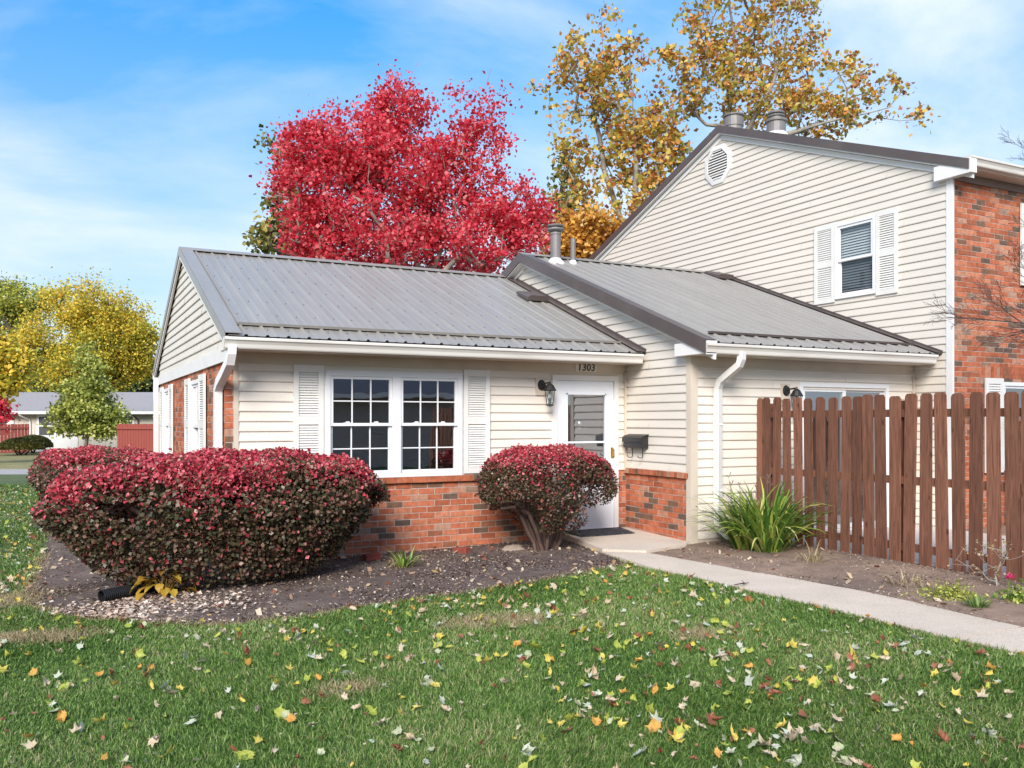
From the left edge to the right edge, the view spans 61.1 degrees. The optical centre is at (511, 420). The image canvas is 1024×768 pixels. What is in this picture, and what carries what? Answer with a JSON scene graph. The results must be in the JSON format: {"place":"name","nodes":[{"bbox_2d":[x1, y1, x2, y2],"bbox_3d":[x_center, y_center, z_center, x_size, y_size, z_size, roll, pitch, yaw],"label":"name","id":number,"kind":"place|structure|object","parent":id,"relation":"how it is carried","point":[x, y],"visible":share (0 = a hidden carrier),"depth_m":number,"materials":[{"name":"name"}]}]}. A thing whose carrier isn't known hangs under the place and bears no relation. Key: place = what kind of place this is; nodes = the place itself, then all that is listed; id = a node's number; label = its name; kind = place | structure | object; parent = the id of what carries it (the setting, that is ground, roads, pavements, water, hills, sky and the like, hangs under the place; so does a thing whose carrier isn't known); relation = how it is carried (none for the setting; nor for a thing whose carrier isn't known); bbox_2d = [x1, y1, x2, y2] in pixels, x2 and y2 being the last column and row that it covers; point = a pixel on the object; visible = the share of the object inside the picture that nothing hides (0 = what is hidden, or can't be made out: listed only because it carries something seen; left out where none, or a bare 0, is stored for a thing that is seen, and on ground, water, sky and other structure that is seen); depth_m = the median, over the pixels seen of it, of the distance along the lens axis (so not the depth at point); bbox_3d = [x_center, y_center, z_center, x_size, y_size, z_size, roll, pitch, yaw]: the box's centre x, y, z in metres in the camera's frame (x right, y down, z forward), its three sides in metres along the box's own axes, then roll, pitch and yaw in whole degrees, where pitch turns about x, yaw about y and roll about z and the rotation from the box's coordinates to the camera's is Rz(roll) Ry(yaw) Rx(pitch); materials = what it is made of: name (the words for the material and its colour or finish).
{"place":"outdoors","nodes":[
{"label":"outdoors","id":0,"kind":"place"},
{"bbox_2d":[0,453,39,468],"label":"verge","id":1,"kind":"structure","parent":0,"point":[13,461],"depth_m":37.22,"materials":[{"name":"plant"}]},
{"bbox_2d":[0,394,20,432],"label":"red maple tree","id":2,"kind":"object","parent":1,"relation":"on","point":[7,412],"visible":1,"depth_m":33.99,"materials":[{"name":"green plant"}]},
{"bbox_2d":[0,424,28,452],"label":"board fence","id":3,"kind":"object","parent":1,"relation":"on","point":[16,430],"visible":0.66,"depth_m":46.01,"materials":[{"name":"wood"}]},
{"bbox_2d":[0,436,45,454],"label":"round shrub","id":4,"kind":"object","parent":1,"relation":"on","point":[15,444],"visible":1,"depth_m":42.52,"materials":[{"name":"green plant"}]},
{"bbox_2d":[0,326,46,407],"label":"orange yellow tree","id":5,"kind":"object","parent":1,"relation":"on","point":[15,360],"visible":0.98,"depth_m":39.82,"materials":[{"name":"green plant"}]},
{"bbox_2d":[22,434,53,452],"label":"round shrub","id":6,"kind":"object","parent":1,"relation":"on","point":[46,441],"visible":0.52,"depth_m":45.29,"materials":[{"name":"green plant"}]},
{"bbox_2d":[37,338,133,446],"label":"conical tree","id":7,"kind":"object","parent":1,"relation":"on","point":[88,412],"visible":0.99,"depth_m":41.53,"materials":[{"name":"green plant"}]},
{"bbox_2d":[116,424,152,451],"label":"board fence","id":8,"kind":"object","parent":1,"relation":"on","point":[139,436],"visible":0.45,"depth_m":40.60,"materials":[{"name":"wood"}]},
{"bbox_2d":[242,123,315,255],"bbox_3d":[-8.115,-4.555,32.087,3.793,12.608,2.575,0,0,3],"label":"yellowing tree","id":9,"kind":"object","parent":1,"relation":"on","point":[264,231],"visible":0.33,"depth_m":31.66,"materials":[{"name":"green plant"}]},
{"bbox_2d":[0,469,49,473],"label":"road","id":10,"kind":"structure","parent":0,"point":[13,471],"depth_m":29.19,"materials":[{"name":"asphalt"}]},
{"bbox_2d":[0,452,1023,767],"bbox_3d":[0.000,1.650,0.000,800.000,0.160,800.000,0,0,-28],"label":"lawn","id":11,"kind":"structure","parent":0,"point":[12,478],"depth_m":5.30,"materials":[{"name":"plant"}]},
{"bbox_2d":[24,739,35,748],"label":"fallen leaf","id":12,"kind":"object","parent":11,"relation":"on","point":[30,744],"visible":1,"depth_m":4.52,"materials":[{"name":"plant"}]},
{"bbox_2d":[0,271,67,391],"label":"green tree","id":13,"kind":"object","parent":11,"relation":"on","point":[13,299],"visible":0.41,"depth_m":69.38,"materials":[{"name":"green plant"}]},
{"bbox_2d":[55,709,69,721],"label":"fallen leaf","id":14,"kind":"object","parent":11,"relation":"on","point":[62,714],"visible":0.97,"depth_m":4.96,"materials":[{"name":"plant"}]},
{"bbox_2d":[0,392,158,451],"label":"ranch house","id":15,"kind":"structure","parent":11,"relation":"on","point":[31,409],"depth_m":48.00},
{"bbox_2d":[37,414,56,436],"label":"window","id":16,"kind":"structure","parent":15,"relation":"in","point":[41,431],"depth_m":47.98,"materials":[{"name":"white plastic"}]},
{"bbox_2d":[1,266,164,391],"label":"yellow tree","id":17,"kind":"object","parent":11,"relation":"on","point":[127,341],"visible":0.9,"depth_m":61.06,"materials":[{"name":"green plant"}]},
{"bbox_2d":[23,354,159,391],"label":"dark green tree","id":18,"kind":"object","parent":11,"relation":"on","point":[145,388],"visible":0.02,"depth_m":75.91,"materials":[{"name":"green plant"}]},
{"bbox_2d":[147,736,158,746],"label":"fallen leaf","id":19,"kind":"object","parent":11,"relation":"on","point":[151,741],"visible":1,"depth_m":4.55,"materials":[{"name":"plant"}]},
{"bbox_2d":[232,748,254,760],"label":"fallen leaf","id":20,"kind":"object","parent":11,"relation":"on","point":[243,753],"visible":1,"depth_m":4.37,"materials":[{"name":"plant"}]},
{"bbox_2d":[271,704,289,719],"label":"fallen leaf","id":21,"kind":"object","parent":11,"relation":"on","point":[278,711],"visible":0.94,"depth_m":4.96,"materials":[{"name":"plant"}]},
{"bbox_2d":[285,712,296,722],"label":"fallen leaf","id":22,"kind":"object","parent":11,"relation":"on","point":[291,717],"visible":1,"depth_m":4.83,"materials":[{"name":"plant"}]},
{"bbox_2d":[27,508,622,624],"bbox_3d":[-3.381,1.654,12.575,6.307,0.136,10.632,0,0,-28],"label":"mulch bed","id":23,"kind":"object","parent":11,"relation":"on","point":[311,597],"visible":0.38,"depth_m":8.98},
{"bbox_2d":[26,444,148,526],"bbox_3d":[-7.029,1.077,14.620,2.004,1.370,4.714,0,0,-28],"label":"burning bush","id":24,"kind":"object","parent":23,"relation":"on","point":[41,475],"visible":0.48,"depth_m":13.22,"materials":[{"name":"red plant"}]},
{"bbox_2d":[98,578,172,601],"bbox_3d":[-3.636,1.637,8.426,0.122,0.149,0.742,0,0,35],"label":"drain pipe","id":25,"kind":"object","parent":23,"relation":"on","point":[115,593],"visible":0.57,"depth_m":8.23,"materials":[{"name":"black plastic"}]},
{"bbox_2d":[129,567,196,600],"bbox_3d":[-3.366,1.571,8.379,0.612,0.303,0.516,0,0,-28],"label":"yellow leaved plant","id":26,"kind":"object","parent":23,"relation":"on","point":[163,590],"visible":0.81,"depth_m":8.27,"materials":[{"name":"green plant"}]},
{"bbox_2d":[35,584,309,622],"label":"splash gravel","id":27,"kind":"structure","parent":23,"relation":"on","point":[128,611],"depth_m":7.90,"materials":[{"name":"gravel"}]},
{"bbox_2d":[29,446,390,588],"bbox_3d":[-2.964,1.009,8.988,3.575,1.475,1.712,0,0,-28],"label":"burning bush","id":28,"kind":"object","parent":23,"relation":"on","point":[66,503],"visible":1,"depth_m":8.42,"materials":[{"name":"red plant"}]},
{"bbox_2d":[362,551,380,560],"bbox_3d":[-1.655,1.620,10.253,0.206,0.114,0.100,0,0,-39],"label":"loose brick","id":29,"kind":"object","parent":23,"relation":"on","point":[371,556],"visible":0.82,"depth_m":10.21,"materials":[{"name":"brick"}]},
{"bbox_2d":[378,544,423,569],"bbox_3d":[-1.229,1.538,9.740,0.564,0.316,0.587,0,0,-28],"label":"grass clump","id":30,"kind":"object","parent":23,"relation":"on","point":[402,563],"visible":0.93,"depth_m":9.68,"materials":[{"name":"green plant"}]},
{"bbox_2d":[453,547,469,553],"bbox_3d":[-0.616,1.610,10.643,0.207,0.118,0.100,0,0,36],"label":"loose brick","id":31,"kind":"object","parent":23,"relation":"on","point":[464,550],"visible":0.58,"depth_m":10.59,"materials":[{"name":"brick"}]},
{"bbox_2d":[502,544,523,550],"bbox_3d":[0.015,1.639,10.829,0.340,0.168,0.251,0,0,-28],"label":"stone","id":32,"kind":"object","parent":23,"relation":"on","point":[514,547],"visible":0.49,"depth_m":10.77,"materials":[{"name":"stone"}]},
{"bbox_2d":[25,513,1016,619],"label":"bed leaves","id":33,"kind":"object","parent":23,"relation":"on","point":[258,611],"visible":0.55,"depth_m":9.19,"materials":[{"name":"beige plant"}]},
{"bbox_2d":[474,441,620,550],"bbox_3d":[0.467,0.967,10.764,1.935,1.397,1.301,0,0,-28],"label":"burning bush","id":34,"kind":"object","parent":23,"relation":"on","point":[512,464],"visible":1,"depth_m":10.45,"materials":[{"name":"red plant"}]},
{"bbox_2d":[388,725,401,734],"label":"fallen leaf","id":35,"kind":"object","parent":11,"relation":"on","point":[397,730],"visible":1,"depth_m":4.60,"materials":[{"name":"plant"}]},
{"bbox_2d":[153,247,646,568],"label":"attached house","id":36,"kind":"structure","parent":11,"relation":"on","point":[414,387],"depth_m":11.35,"materials":[{"name":"plastic"}]},
{"bbox_2d":[164,388,167,453],"bbox_3d":[-5.906,0.095,14.941,0.080,1.290,0.920,0,0,-28],"label":"window","id":37,"kind":"structure","parent":36,"relation":"in","point":[165,390],"depth_m":15.27,"materials":[{"name":"white plastic"}]},
{"bbox_2d":[191,379,197,451],"bbox_3d":[-4.262,0.095,11.783,0.080,1.290,0.920,0,0,-28],"label":"window","id":38,"kind":"structure","parent":36,"relation":"in","point":[194,383],"depth_m":12.10,"materials":[{"name":"white plastic"}]},
{"bbox_2d":[324,369,463,477],"bbox_3d":[-1.441,0.050,10.705,1.810,1.300,0.112,0,0,-28],"label":"window","id":39,"kind":"structure","parent":36,"relation":"in","point":[395,378],"depth_m":10.67,"materials":[{"name":"white plastic"}]},
{"bbox_2d":[535,378,555,406],"bbox_3d":[0.463,-0.370,11.552,0.170,0.390,0.286,0,0,-43],"label":"wall lantern","id":40,"kind":"object","parent":36,"relation":"attached to","point":[543,386],"depth_m":11.59,"materials":[{"name":"black metal"}]},
{"bbox_2d":[557,380,613,529],"bbox_3d":[0.994,0.478,11.993,0.924,2.043,0.176,0,0,-28],"label":"door","id":41,"kind":"structure","parent":36,"relation":"in","point":[584,408],"depth_m":12.05,"materials":[{"name":"paint"}]},
{"bbox_2d":[575,364,596,371],"bbox_3d":[1.022,-0.728,11.956,0.345,0.120,0.012,0,0,-28],"label":"house number sign","id":42,"kind":"object","parent":36,"relation":"attached to","point":[585,367],"visible":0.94,"depth_m":11.96,"materials":[{"name":"beige metal"}]},
{"bbox_2d":[248,59,567,273],"bbox_3d":[-2.532,-3.671,22.005,7.527,10.851,5.173,0,0,-28],"label":"red maple tree","id":43,"kind":"object","parent":11,"relation":"on","point":[411,235],"visible":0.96,"depth_m":21.44,"materials":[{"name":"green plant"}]},
{"bbox_2d":[400,732,415,739],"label":"fallen leaf","id":44,"kind":"object","parent":11,"relation":"on","point":[409,736],"visible":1,"depth_m":4.54,"materials":[{"name":"plant"}]},
{"bbox_2d":[0,550,1019,708],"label":"dry edge grass","id":45,"kind":"structure","parent":11,"relation":"on","point":[356,685],"depth_m":7.07,"materials":[{"name":"plant"}]},
{"bbox_2d":[0,484,1023,767],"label":"leaf litter","id":46,"kind":"object","parent":11,"relation":"on","point":[814,682],"visible":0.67,"depth_m":6.26,"materials":[{"name":"plant"}]},
{"bbox_2d":[521,742,534,754],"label":"fallen leaf","id":47,"kind":"object","parent":11,"relation":"on","point":[530,747],"visible":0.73,"depth_m":4.34,"materials":[{"name":"plant"}]},
{"bbox_2d":[541,142,589,227],"bbox_3d":[1.976,-4.426,33.040,2.022,12.336,1.820,0,0,-28],"label":"yellowing tree","id":48,"kind":"object","parent":11,"relation":"on","point":[563,183],"visible":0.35,"depth_m":32.86,"materials":[{"name":"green plant"}]},
{"bbox_2d":[532,197,625,258],"bbox_3d":[2.673,-2.477,25.904,4.382,8.429,2.678,0,0,12],"label":"orange tree","id":49,"kind":"object","parent":11,"relation":"on","point":[591,231],"visible":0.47,"depth_m":25.51,"materials":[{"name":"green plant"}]},
{"bbox_2d":[592,714,601,725],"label":"fallen leaf","id":50,"kind":"object","parent":11,"relation":"on","point":[598,721],"visible":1,"depth_m":4.72,"materials":[{"name":"plant"}]},
{"bbox_2d":[524,1,704,223],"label":"sycamore tree","id":51,"kind":"object","parent":11,"relation":"on","point":[604,100],"visible":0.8,"depth_m":28.68,"materials":[{"name":"yellow plant"}]},
{"bbox_2d":[562,527,686,552],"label":"entry slab","id":52,"kind":"structure","parent":11,"relation":"on","point":[639,541],"depth_m":10.97,"materials":[{"name":"concrete"}]},
{"bbox_2d":[565,527,634,536],"bbox_3d":[1.205,1.505,11.698,0.900,0.035,0.440,0,0,-28],"label":"doormat","id":53,"kind":"object","parent":52,"relation":"on","point":[600,532],"visible":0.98,"depth_m":11.65,"materials":[{"name":"rubber"}]},
{"bbox_2d":[644,717,660,732],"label":"fallen leaf","id":54,"kind":"object","parent":11,"relation":"on","point":[654,725],"visible":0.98,"depth_m":4.62,"materials":[{"name":"plant"}]},
{"bbox_2d":[645,703,659,714],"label":"fallen leaf","id":55,"kind":"object","parent":11,"relation":"on","point":[650,708],"visible":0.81,"depth_m":4.83,"materials":[{"name":"plant"}]},
{"bbox_2d":[649,709,662,721],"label":"fallen leaf","id":56,"kind":"object","parent":11,"relation":"on","point":[655,716],"visible":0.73,"depth_m":4.75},
{"bbox_2d":[704,713,716,725],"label":"fallen leaf","id":57,"kind":"object","parent":11,"relation":"on","point":[712,721],"visible":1,"depth_m":4.71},
{"bbox_2d":[709,712,721,719],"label":"fallen leaf","id":58,"kind":"object","parent":11,"relation":"on","point":[713,716],"visible":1,"depth_m":4.73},
{"bbox_2d":[714,747,722,757],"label":"fallen leaf","id":59,"kind":"object","parent":11,"relation":"on","point":[717,751],"visible":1,"depth_m":4.24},
{"bbox_2d":[501,223,942,543],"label":"attached house","id":60,"kind":"structure","parent":11,"relation":"on","point":[724,352],"depth_m":11.83,"materials":[{"name":"plastic"}]},
{"bbox_2d":[622,434,648,457],"bbox_3d":[1.699,0.355,11.955,0.122,0.331,0.470,0,0,-28],"label":"mailbox","id":61,"kind":"object","parent":60,"relation":"attached to","point":[632,441],"visible":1,"depth_m":11.88,"materials":[{"name":"black metal"}]},
{"bbox_2d":[780,384,802,407],"bbox_3d":[3.770,-0.300,11.653,0.170,0.390,0.286,0,0,-43],"label":"wall lantern","id":62,"kind":"object","parent":60,"relation":"attached to","point":[785,389],"depth_m":11.69,"materials":[{"name":"black metal"}]},
{"bbox_2d":[798,382,888,530],"bbox_3d":[4.690,0.520,12.283,1.769,2.080,0.100,0,0,-28],"label":"patio door","id":63,"kind":"structure","parent":60,"relation":"in","point":[842,393],"depth_m":12.30,"materials":[{"name":"white plastic"}]},
{"bbox_2d":[731,722,738,741],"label":"fallen leaf","id":64,"kind":"object","parent":11,"relation":"on","point":[734,736],"visible":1,"depth_m":4.44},
{"bbox_2d":[757,734,774,746],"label":"fallen leaf","id":65,"kind":"object","parent":11,"relation":"on","point":[761,740],"visible":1,"depth_m":4.34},
{"bbox_2d":[766,688,781,693],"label":"fallen leaf","id":66,"kind":"object","parent":11,"relation":"on","point":[775,692],"visible":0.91,"depth_m":5.13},
{"bbox_2d":[774,718,786,728],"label":"fallen leaf","id":67,"kind":"object","parent":11,"relation":"on","point":[780,724],"visible":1,"depth_m":4.57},
{"bbox_2d":[784,753,801,767],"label":"fallen leaf","id":68,"kind":"object","parent":11,"relation":"on","point":[795,759],"visible":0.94,"depth_m":4.13,"materials":[{"name":"plant"}]},
{"bbox_2d":[787,727,799,740],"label":"fallen leaf","id":69,"kind":"object","parent":11,"relation":"on","point":[793,735],"visible":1,"depth_m":4.40,"materials":[{"name":"plant"}]},
{"bbox_2d":[588,109,1023,528],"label":"attached house","id":70,"kind":"structure","parent":11,"relation":"on","point":[892,240],"depth_m":13.74,"materials":[{"name":"plastic"}]},
{"bbox_2d":[834,214,875,299],"bbox_3d":[5.518,-2.595,13.893,0.107,1.230,0.800,0,0,-28],"label":"window","id":71,"kind":"structure","parent":70,"relation":"in","point":[855,275],"depth_m":13.93,"materials":[{"name":"white plastic"}]},
{"bbox_2d":[1004,382,1023,470],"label":"window","id":72,"kind":"structure","parent":70,"relation":"in","point":[1013,385],"depth_m":12.99,"materials":[{"name":"white plastic"}]},
{"bbox_2d":[672,0,940,140],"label":"sycamore tree","id":73,"kind":"object","parent":11,"relation":"on","point":[729,83],"visible":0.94,"depth_m":29.70,"materials":[{"name":"yellow plant"}]},
{"bbox_2d":[800,734,816,743],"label":"fallen leaf","id":74,"kind":"object","parent":11,"relation":"on","point":[804,738],"visible":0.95,"depth_m":4.39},
{"bbox_2d":[602,552,1020,639],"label":"walkway","id":75,"kind":"structure","parent":11,"relation":"on","point":[934,620],"depth_m":7.78,"materials":[{"name":"concrete"}]},
{"bbox_2d":[808,722,821,731],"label":"fallen leaf","id":76,"kind":"object","parent":11,"relation":"on","point":[816,725],"visible":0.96,"depth_m":4.60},
{"bbox_2d":[652,540,1023,627],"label":"soil bed","id":77,"kind":"object","parent":11,"relation":"on","point":[1000,613],"visible":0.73,"depth_m":8.89,"materials":[{"name":"soil"}]},
{"bbox_2d":[669,472,842,552],"bbox_3d":[3.164,1.117,10.582,2.157,0.946,1.934,0,0,-28],"label":"daylily clump","id":78,"kind":"object","parent":77,"relation":"on","point":[762,529],"visible":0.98,"depth_m":10.35,"materials":[{"name":"green plant"}]},
{"bbox_2d":[793,540,844,562],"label":"dry grass tuft","id":79,"kind":"object","parent":77,"relation":"on","point":[815,558],"visible":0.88,"depth_m":9.51,"materials":[{"name":"plant"}]},
{"bbox_2d":[756,390,1023,582],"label":"wooden fence","id":80,"kind":"object","parent":77,"relation":"on","point":[902,479],"visible":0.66,"depth_m":9.48,"materials":[{"name":"brown wood"}]},
{"bbox_2d":[880,569,947,587],"bbox_3d":[3.806,1.531,8.269,0.672,0.196,0.606,0,0,-28],"label":"dry grass tuft","id":81,"kind":"object","parent":77,"relation":"on","point":[917,579],"visible":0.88,"depth_m":8.32,"materials":[{"name":"plant"}]},
{"bbox_2d":[900,578,992,603],"bbox_3d":[3.925,1.507,7.817,0.775,0.213,0.813,0,0,40],"label":"creeping plant","id":82,"kind":"object","parent":77,"relation":"on","point":[957,593],"visible":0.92,"depth_m":7.73,"materials":[{"name":"green plant"}]},
{"bbox_2d":[960,594,994,607],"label":"grass clump","id":83,"kind":"object","parent":77,"relation":"on","point":[977,604],"visible":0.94,"depth_m":7.33,"materials":[{"name":"plant"}]},
{"bbox_2d":[947,538,1023,585],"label":"dead twig plant","id":84,"kind":"object","parent":77,"relation":"on","point":[1001,560],"visible":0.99,"depth_m":8.22,"materials":[{"name":"brown plant"}]},
{"bbox_2d":[985,573,1023,603],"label":"pink flower plant","id":85,"kind":"object","parent":77,"relation":"on","point":[1015,597],"visible":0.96,"depth_m":7.56,"materials":[{"name":"green plant"}]},
{"bbox_2d":[834,757,851,764],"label":"fallen leaf","id":86,"kind":"object","parent":11,"relation":"on","point":[846,762],"visible":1,"depth_m":4.13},
{"bbox_2d":[840,754,851,766],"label":"fallen leaf","id":87,"kind":"object","parent":86,"relation":"on","point":[844,758],"visible":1,"depth_m":4.16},
{"bbox_2d":[848,755,863,764],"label":"fallen leaf","id":88,"kind":"object","parent":11,"relation":"on","point":[856,760],"visible":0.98,"depth_m":4.12,"materials":[{"name":"plant"}]},
{"bbox_2d":[871,694,880,702],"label":"fallen leaf","id":89,"kind":"object","parent":11,"relation":"on","point":[876,698],"visible":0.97,"depth_m":5.01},
{"bbox_2d":[890,733,902,741],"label":"fallen leaf","id":90,"kind":"object","parent":11,"relation":"on","point":[897,737],"visible":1,"depth_m":4.39,"materials":[{"name":"plant"}]},
{"bbox_2d":[910,759,920,767],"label":"fallen leaf","id":91,"kind":"object","parent":11,"relation":"on","point":[913,763],"visible":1,"depth_m":4.06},
{"bbox_2d":[931,724,949,742],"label":"fallen leaf","id":92,"kind":"object","parent":11,"relation":"on","point":[942,735],"visible":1,"depth_m":4.37,"materials":[{"name":"plant"}]},
{"bbox_2d":[976,687,988,696],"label":"fallen leaf","id":93,"kind":"object","parent":11,"relation":"on","point":[982,694],"visible":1,"depth_m":5.05,"materials":[{"name":"plant"}]},
{"bbox_2d":[960,627,1023,652],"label":"walkway","id":94,"kind":"structure","parent":11,"relation":"on","point":[1011,640],"depth_m":6.29,"materials":[{"name":"concrete"}]},
{"bbox_2d":[988,728,997,737],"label":"fallen leaf","id":95,"kind":"object","parent":11,"relation":"on","point":[993,732],"visible":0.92,"depth_m":4.47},
{"label":"fallen leaf","id":96,"kind":"object","parent":11,"relation":"on","visible":0},
{"bbox_2d":[779,721,798,737],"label":"fallen leaf","id":97,"kind":"object","parent":96,"relation":"on","point":[789,728],"visible":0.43,"depth_m":4.51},
{"bbox_2d":[0,0,1023,357],"label":"sky","id":98,"kind":"structure","parent":0,"point":[129,129],"materials":[{"name":"blue"}]},
{"bbox_2d":[792,525,1005,577],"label":"patio","id":99,"kind":"structure","parent":0,"point":[934,545],"depth_m":10.86,"materials":[{"name":"concrete"}]},
{"bbox_2d":[924,125,1023,354],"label":"bare tree","id":100,"kind":"object","parent":99,"relation":"on","point":[997,304],"visible":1,"depth_m":10.54,"materials":[{"name":"brown plant"}]},
{"bbox_2d":[966,525,1005,535],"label":"side ground","id":101,"kind":"structure","parent":0,"point":[1003,530],"depth_m":12.29,"materials":[{"name":"soil"}]},
{"bbox_2d":[1019,417,1020,483],"bbox_3d":[8.171,0.720,11.187,0.060,1.684,3.700,0,0,-28],"label":"wooden fence","id":102,"kind":"object","parent":101,"relation":"on","point":[1020,448],"visible":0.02,"depth_m":12.61,"materials":[{"name":"brown wood"}]},
{"label":"fallen leaf","id":103,"kind":"object","parent":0,"visible":0},
{"bbox_2d":[676,723,687,733],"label":"fallen leaf","id":104,"kind":"object","parent":103,"relation":"on","point":[680,729],"visible":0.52,"depth_m":4.52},
{"label":"fallen leaf","id":105,"kind":"object","parent":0,"visible":0},
{"bbox_2d":[832,742,845,749],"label":"fallen leaf","id":106,"kind":"object","parent":105,"relation":"on","point":[839,745],"visible":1,"depth_m":4.31,"materials":[{"name":"plant"}]},
{"label":"fallen leaf","id":107,"kind":"object","parent":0,"visible":0},
{"bbox_2d":[670,728,684,742],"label":"fallen leaf","id":108,"kind":"object","parent":107,"relation":"on","point":[678,736],"visible":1,"depth_m":4.43,"materials":[{"name":"plant"}]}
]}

